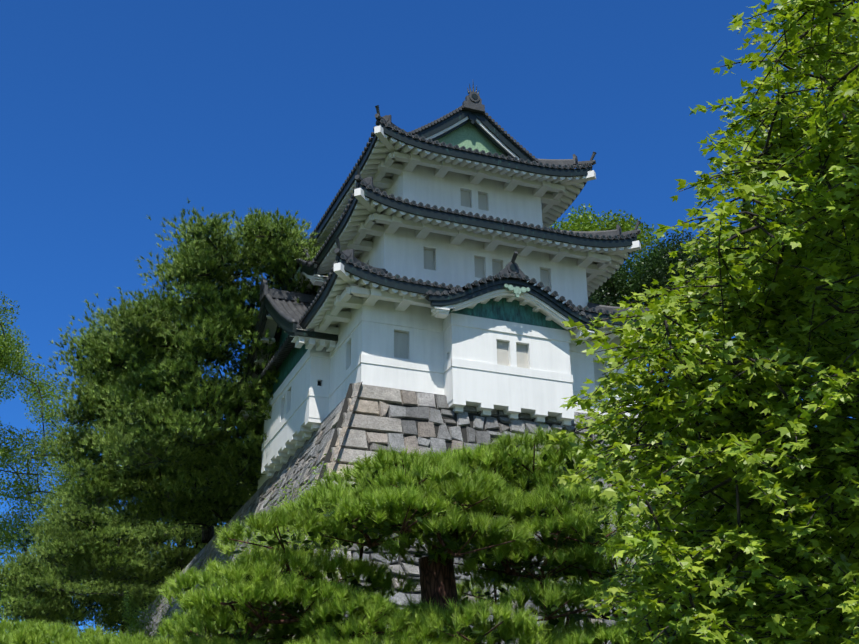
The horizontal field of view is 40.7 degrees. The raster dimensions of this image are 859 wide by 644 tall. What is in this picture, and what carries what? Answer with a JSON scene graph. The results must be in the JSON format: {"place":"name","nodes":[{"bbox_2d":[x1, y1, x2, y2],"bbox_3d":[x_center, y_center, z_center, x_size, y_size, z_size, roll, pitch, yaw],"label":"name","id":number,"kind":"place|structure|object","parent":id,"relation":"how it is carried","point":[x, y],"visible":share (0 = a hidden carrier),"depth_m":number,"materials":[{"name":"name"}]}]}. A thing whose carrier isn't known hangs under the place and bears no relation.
{"place":"outdoors","nodes":[
{"label":"outdoors","id":0,"kind":"place"},
{"bbox_2d":[0,200,327,627],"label":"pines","id":1,"kind":"object","parent":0,"point":[157,322],"depth_m":54.31,"materials":[{"name":"green plant"}]},
{"bbox_2d":[122,423,665,643],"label":"pine","id":2,"kind":"object","parent":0,"point":[378,499],"depth_m":13.81,"materials":[{"name":"green plant"}]},
{"bbox_2d":[0,203,844,642],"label":"trees","id":3,"kind":"object","parent":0,"point":[646,263],"depth_m":94.88,"materials":[{"name":"green plant"}]},
{"bbox_2d":[0,0,856,641],"label":"sky","id":4,"kind":"structure","parent":0,"point":[114,114],"materials":[{"name":"blue"}]},
{"bbox_2d":[544,0,858,643],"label":"maple","id":5,"kind":"object","parent":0,"point":[832,269],"depth_m":6.30,"materials":[{"name":"green plant"}]},
{"label":"ground","id":6,"kind":"structure","parent":0,"visible":0},
{"bbox_2d":[0,614,158,643],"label":"hedge","id":7,"kind":"object","parent":6,"relation":"on","point":[33,632],"visible":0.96,"depth_m":17.09,"materials":[{"name":"green plant"}]},
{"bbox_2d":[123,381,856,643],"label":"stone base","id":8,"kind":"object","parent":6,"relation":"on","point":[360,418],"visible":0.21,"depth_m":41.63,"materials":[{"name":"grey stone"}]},
{"bbox_2d":[118,450,351,641],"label":"wall weeds","id":9,"kind":"object","parent":8,"relation":"on","point":[136,624],"depth_m":65.01,"materials":[{"name":"green plant"}]},
{"bbox_2d":[257,162,638,489],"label":"castle walls","id":10,"kind":"structure","parent":8,"relation":"on","point":[487,366],"depth_m":45.10,"materials":[{"name":"white paint"}]},
{"bbox_2d":[227,238,671,426],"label":"roof","id":11,"kind":"structure","parent":10,"relation":"attached to","point":[351,279],"depth_m":43.16,"materials":[{"name":"tile"}]},
{"bbox_2d":[234,270,337,419],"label":"roof gable","id":12,"kind":"structure","parent":11,"relation":"attached to","point":[284,310],"depth_m":50.45,"materials":[{"name":"grey tile"}]},
{"bbox_2d":[422,251,606,339],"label":"gable","id":13,"kind":"structure","parent":11,"relation":"attached to","point":[516,301],"depth_m":44.36,"materials":[{"name":"grey tile"}]},
{"bbox_2d":[308,105,596,248],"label":"roof","id":14,"kind":"structure","parent":10,"relation":"on","point":[558,185],"depth_m":49.81,"materials":[{"name":"tile"}]},
{"bbox_2d":[411,84,540,165],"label":"roof gable","id":15,"kind":"structure","parent":14,"relation":"attached to","point":[472,124],"depth_m":51.86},
{"bbox_2d":[285,166,640,295],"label":"roof","id":16,"kind":"structure","parent":10,"relation":"attached to","point":[600,256],"depth_m":47.00,"materials":[{"name":"tile"}]},
{"bbox_2d":[292,243,327,294],"bbox_3d":[-5.029,-2.119,51.851,2.097,2.911,5.400,9,-26,-20],"label":"kara hafu roof","id":17,"kind":"object","parent":16,"relation":"attached to","point":[309,270],"visible":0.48,"depth_m":50.23,"materials":[{"name":"grey tile"}]}
]}

